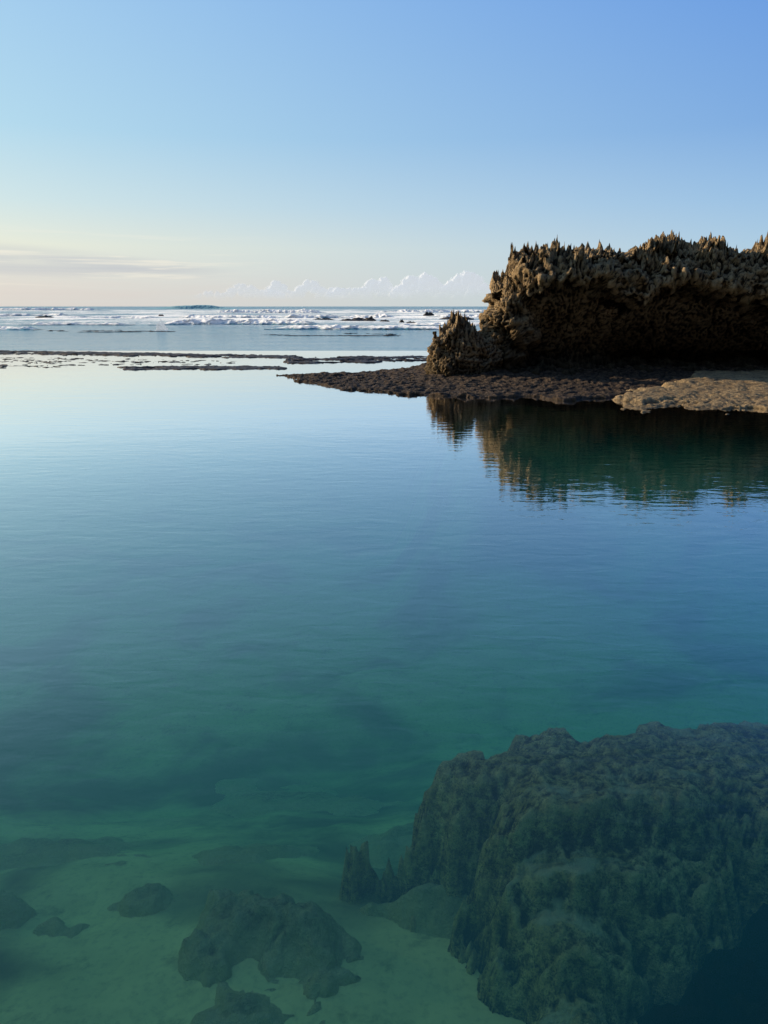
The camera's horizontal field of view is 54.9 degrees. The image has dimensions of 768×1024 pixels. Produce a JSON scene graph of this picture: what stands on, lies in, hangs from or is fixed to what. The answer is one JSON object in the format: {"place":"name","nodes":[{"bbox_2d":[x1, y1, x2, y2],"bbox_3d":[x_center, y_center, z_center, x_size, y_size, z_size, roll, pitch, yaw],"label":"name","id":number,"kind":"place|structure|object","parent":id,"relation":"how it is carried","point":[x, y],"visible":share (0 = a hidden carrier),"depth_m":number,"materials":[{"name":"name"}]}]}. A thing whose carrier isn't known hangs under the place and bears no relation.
{"place":"outdoors","nodes":[
{"label":"outdoors","id":0,"kind":"place"},
{"bbox_2d":[204,284,268,293],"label":"cloud","id":1,"kind":"structure","parent":0,"point":[242,288],"depth_m":3344.41,"materials":[{"name":"white"}]},
{"bbox_2d":[0,306,487,350],"bbox_3d":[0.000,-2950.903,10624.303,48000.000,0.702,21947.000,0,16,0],"label":"sea","id":2,"kind":"structure","parent":0,"point":[197,337],"depth_m":88.16,"materials":[{"name":"teal"}]},
{"bbox_2d":[0,326,38,329],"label":"breaking wave","id":3,"kind":"object","parent":2,"relation":"on","point":[15,328],"visible":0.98,"depth_m":97.71,"materials":[{"name":"white liquid"}]},
{"bbox_2d":[0,313,71,315],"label":"breaking wave","id":4,"kind":"object","parent":2,"relation":"on","point":[44,314],"visible":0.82,"depth_m":229.16,"materials":[{"name":"white liquid"}]},
{"bbox_2d":[35,315,53,317],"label":"surf rock","id":5,"kind":"object","parent":2,"relation":"on","point":[45,316],"visible":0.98,"depth_m":190.48,"materials":[{"name":"grey stone"}]},
{"bbox_2d":[0,307,97,309],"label":"breaking wave","id":6,"kind":"object","parent":2,"relation":"on","point":[70,308],"visible":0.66,"depth_m":554.76,"materials":[{"name":"white liquid"}]},
{"bbox_2d":[26,322,134,324],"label":"breaking wave","id":7,"kind":"object","parent":2,"relation":"on","point":[75,323],"visible":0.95,"depth_m":122.03,"materials":[{"name":"white liquid"}]},
{"bbox_2d":[65,316,155,318],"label":"breaking wave","id":8,"kind":"object","parent":2,"relation":"on","point":[139,317],"visible":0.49,"depth_m":175.03,"materials":[{"name":"white liquid"}]},
{"bbox_2d":[46,330,175,331],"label":"reef strip","id":9,"kind":"object","parent":2,"relation":"on","point":[120,331],"visible":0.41,"depth_m":91.45,"materials":[{"name":"grey stone"}]},
{"bbox_2d":[155,319,167,330],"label":"sea spray","id":10,"kind":"object","parent":2,"relation":"on","point":[162,327],"visible":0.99,"depth_m":95.39,"materials":[{"name":"white liquid"}]},
{"bbox_2d":[150,305,234,308],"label":"ocean swell","id":11,"kind":"structure","parent":2,"relation":"on","point":[196,307],"depth_m":833.67,"materials":[{"name":"liquid"}]},
{"bbox_2d":[176,315,278,317],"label":"breaking wave","id":12,"kind":"object","parent":2,"relation":"on","point":[229,316],"visible":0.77,"depth_m":185.09,"materials":[{"name":"white liquid"}]},
{"bbox_2d":[153,318,329,324],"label":"breaking wave","id":13,"kind":"object","parent":2,"relation":"on","point":[219,321],"visible":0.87,"depth_m":124.14,"materials":[{"name":"white liquid"}]},
{"bbox_2d":[215,309,325,312],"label":"breaking wave","id":14,"kind":"object","parent":2,"relation":"on","point":[269,311],"visible":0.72,"depth_m":312.76,"materials":[{"name":"white liquid"}]},
{"bbox_2d":[313,318,333,319],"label":"surf rock","id":15,"kind":"object","parent":2,"relation":"on","point":[323,319],"visible":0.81,"depth_m":154.54,"materials":[{"name":"grey stone"}]},
{"bbox_2d":[270,333,398,335],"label":"reef strip","id":16,"kind":"object","parent":2,"relation":"on","point":[338,335],"visible":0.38,"depth_m":78.48,"materials":[{"name":"grey stone"}]},
{"bbox_2d":[279,313,393,317],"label":"breaking wave","id":17,"kind":"object","parent":2,"relation":"on","point":[379,315],"visible":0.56,"depth_m":180.63,"materials":[{"name":"white liquid"}]},
{"bbox_2d":[340,317,363,320],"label":"surf rock","id":18,"kind":"object","parent":2,"relation":"on","point":[358,319],"visible":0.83,"depth_m":145.10,"materials":[{"name":"grey stone"}]},
{"bbox_2d":[264,324,442,329],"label":"breaking wave","id":19,"kind":"object","parent":2,"relation":"on","point":[350,327],"visible":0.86,"depth_m":99.54,"materials":[{"name":"white liquid"}]},
{"bbox_2d":[364,316,375,320],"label":"surf rock","id":20,"kind":"object","parent":2,"relation":"on","point":[370,318],"visible":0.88,"depth_m":141.61,"materials":[{"name":"black stone"}]},
{"bbox_2d":[423,312,433,315],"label":"surf rock","id":21,"kind":"object","parent":2,"relation":"on","point":[429,314],"visible":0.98,"depth_m":225.12,"materials":[{"name":"black stone"}]},
{"bbox_2d":[378,309,483,312],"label":"breaking wave","id":22,"kind":"object","parent":2,"relation":"on","point":[462,311],"visible":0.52,"depth_m":357.55,"materials":[{"name":"white liquid"}]},
{"bbox_2d":[398,322,478,325],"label":"breaking wave","id":23,"kind":"object","parent":2,"relation":"on","point":[428,324],"visible":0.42,"depth_m":117.04,"materials":[{"name":"white liquid"}]},
{"bbox_2d":[426,314,478,316],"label":"breaking wave","id":24,"kind":"object","parent":2,"relation":"on","point":[444,315],"visible":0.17,"depth_m":192.07,"materials":[{"name":"white liquid"}]},
{"bbox_2d":[440,316,473,319],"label":"surf rock","id":25,"kind":"object","parent":2,"relation":"on","point":[447,317],"visible":0.39,"depth_m":164.56,"materials":[{"name":"grey stone"}]},
{"bbox_2d":[266,279,334,293],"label":"cloud","id":26,"kind":"structure","parent":0,"point":[278,287],"depth_m":3245.29,"materials":[{"name":"white"}]},
{"bbox_2d":[328,277,405,293],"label":"cloud","id":27,"kind":"structure","parent":0,"point":[383,285],"depth_m":3150.10,"materials":[{"name":"white"}]},
{"bbox_2d":[0,489,767,1023],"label":"seabed","id":28,"kind":"structure","parent":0,"point":[158,683],"depth_m":17.31,"materials":[{"name":"teal sand"}]},
{"bbox_2d":[0,890,36,929],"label":"submerged rock","id":29,"kind":"object","parent":28,"relation":"on","point":[16,912],"visible":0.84,"depth_m":7.02,"materials":[{"name":"teal stone"}]},
{"bbox_2d":[32,917,89,938],"bbox_3d":[-3.064,3.957,6.888,0.710,0.269,0.516,0,16,0],"label":"submerged rock","id":30,"kind":"object","parent":28,"relation":"on","point":[53,927],"visible":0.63,"depth_m":6.86,"materials":[{"name":"teal stone"}]},
{"bbox_2d":[0,836,150,870],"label":"submerged rock","id":31,"kind":"object","parent":28,"relation":"on","point":[28,852],"visible":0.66,"depth_m":8.58,"materials":[{"name":"teal stone"}]},
{"bbox_2d":[0,357,234,367],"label":"reef strip","id":32,"kind":"object","parent":28,"relation":"on","point":[6,365],"visible":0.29,"depth_m":40.88,"materials":[{"name":"stone"}]},
{"bbox_2d":[107,883,174,917],"bbox_3d":[-2.365,3.795,7.217,0.877,0.362,0.618,0,16,0],"label":"submerged rock","id":33,"kind":"object","parent":28,"relation":"on","point":[146,899],"visible":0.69,"depth_m":7.11,"materials":[{"name":"teal stone"}]},
{"bbox_2d":[0,350,302,358],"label":"reef strip","id":34,"kind":"object","parent":28,"relation":"on","point":[4,352],"visible":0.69,"depth_m":47.57,"materials":[{"name":"stone"}]},
{"bbox_2d":[119,365,286,369],"bbox_3d":[-8.869,-7.215,37.562,9.782,0.379,3.261,0,16,0],"label":"reef strip","id":35,"kind":"object","parent":28,"relation":"on","point":[216,367],"visible":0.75,"depth_m":37.20,"materials":[{"name":"stone"}]},
{"bbox_2d":[190,981,294,1023],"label":"submerged rock","id":36,"kind":"object","parent":28,"relation":"on","point":[231,1006],"visible":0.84,"depth_m":5.68,"materials":[{"name":"teal stone"}]},
{"bbox_2d":[191,843,319,865],"bbox_3d":[-1.556,4.136,8.826,2.414,1.066,1.644,0,16,0],"label":"submerged rock","id":37,"kind":"object","parent":28,"relation":"on","point":[254,852],"visible":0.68,"depth_m":8.41,"materials":[{"name":"teal stone"}]},
{"bbox_2d":[177,888,363,1015],"bbox_3d":[-0.973,3.710,6.399,1.746,0.693,1.595,0,16,0],"label":"submerged rock","id":38,"kind":"object","parent":28,"relation":"on","point":[310,946],"visible":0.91,"depth_m":6.23,"materials":[{"name":"teal stone"}]},
{"bbox_2d":[283,355,426,363],"bbox_3d":[-1.169,-8.839,43.398,10.349,0.382,6.135,-4,16,-16],"label":"reef strip","id":39,"kind":"object","parent":28,"relation":"on","point":[363,358],"visible":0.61,"depth_m":42.97,"materials":[{"name":"stone"}]},
{"bbox_2d":[348,822,413,868],"bbox_3d":[0.311,4.180,9.374,1.698,0.961,2.447,7,17,24],"label":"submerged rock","id":40,"kind":"object","parent":28,"relation":"on","point":[392,843],"visible":0.33,"depth_m":8.92,"materials":[{"name":"teal stone"}]},
{"bbox_2d":[359,882,467,938],"bbox_3d":[0.430,3.715,6.830,1.502,0.591,0.800,0,16,0],"label":"submerged rock","id":41,"kind":"object","parent":28,"relation":"on","point":[432,908],"visible":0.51,"depth_m":6.78,"materials":[{"name":"teal stone"}]},
{"bbox_2d":[276,361,767,400],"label":"rock ledge","id":42,"kind":"object","parent":28,"relation":"on","point":[546,384],"visible":0.38,"depth_m":28.91,"materials":[{"name":"brown stone"}]},
{"bbox_2d":[424,309,502,376],"bbox_3d":[3.565,-7.149,31.535,3.765,2.999,2.930,0,16,0],"label":"rock pinnacle","id":43,"kind":"object","parent":42,"relation":"on","point":[459,345],"visible":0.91,"depth_m":30.66,"materials":[{"name":"stone"}]},
{"bbox_2d":[612,369,767,405],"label":"sandstone slab","id":44,"kind":"structure","parent":42,"relation":"on","point":[720,383],"depth_m":26.37,"materials":[{"name":"beige stone"}]},
{"bbox_2d":[621,389,767,414],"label":"sandstone slab","id":45,"kind":"structure","parent":42,"relation":"on","point":[705,401],"depth_m":23.40,"materials":[{"name":"brown stone"}]},
{"bbox_2d":[339,720,767,1023],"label":"submerged rock","id":46,"kind":"object","parent":28,"relation":"on","point":[612,879],"visible":0.97,"depth_m":6.23,"materials":[{"name":"teal stone"}]},
{"bbox_2d":[477,230,767,374],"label":"sea cliff","id":47,"kind":"structure","parent":28,"relation":"on","point":[664,301],"depth_m":31.56,"materials":[{"name":"stone"}]},
{"bbox_2d":[637,903,767,1023],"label":"water","id":48,"kind":"structure","parent":28,"relation":"on","point":[727,986],"depth_m":5.53,"materials":[{"name":"blue liquid"}]},
{"bbox_2d":[0,351,767,545],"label":"lagoon water","id":49,"kind":"structure","parent":0,"point":[84,439],"depth_m":16.20,"materials":[{"name":"blue liquid"}]},
{"bbox_2d":[0,0,767,305],"label":"sky","id":50,"kind":"structure","parent":0,"point":[153,152],"materials":[{"name":"blue"}]},
{"bbox_2d":[393,271,490,292],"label":"cloud","id":51,"kind":"structure","parent":0,"point":[463,282],"depth_m":3045.88,"materials":[{"name":"white"}]}
]}

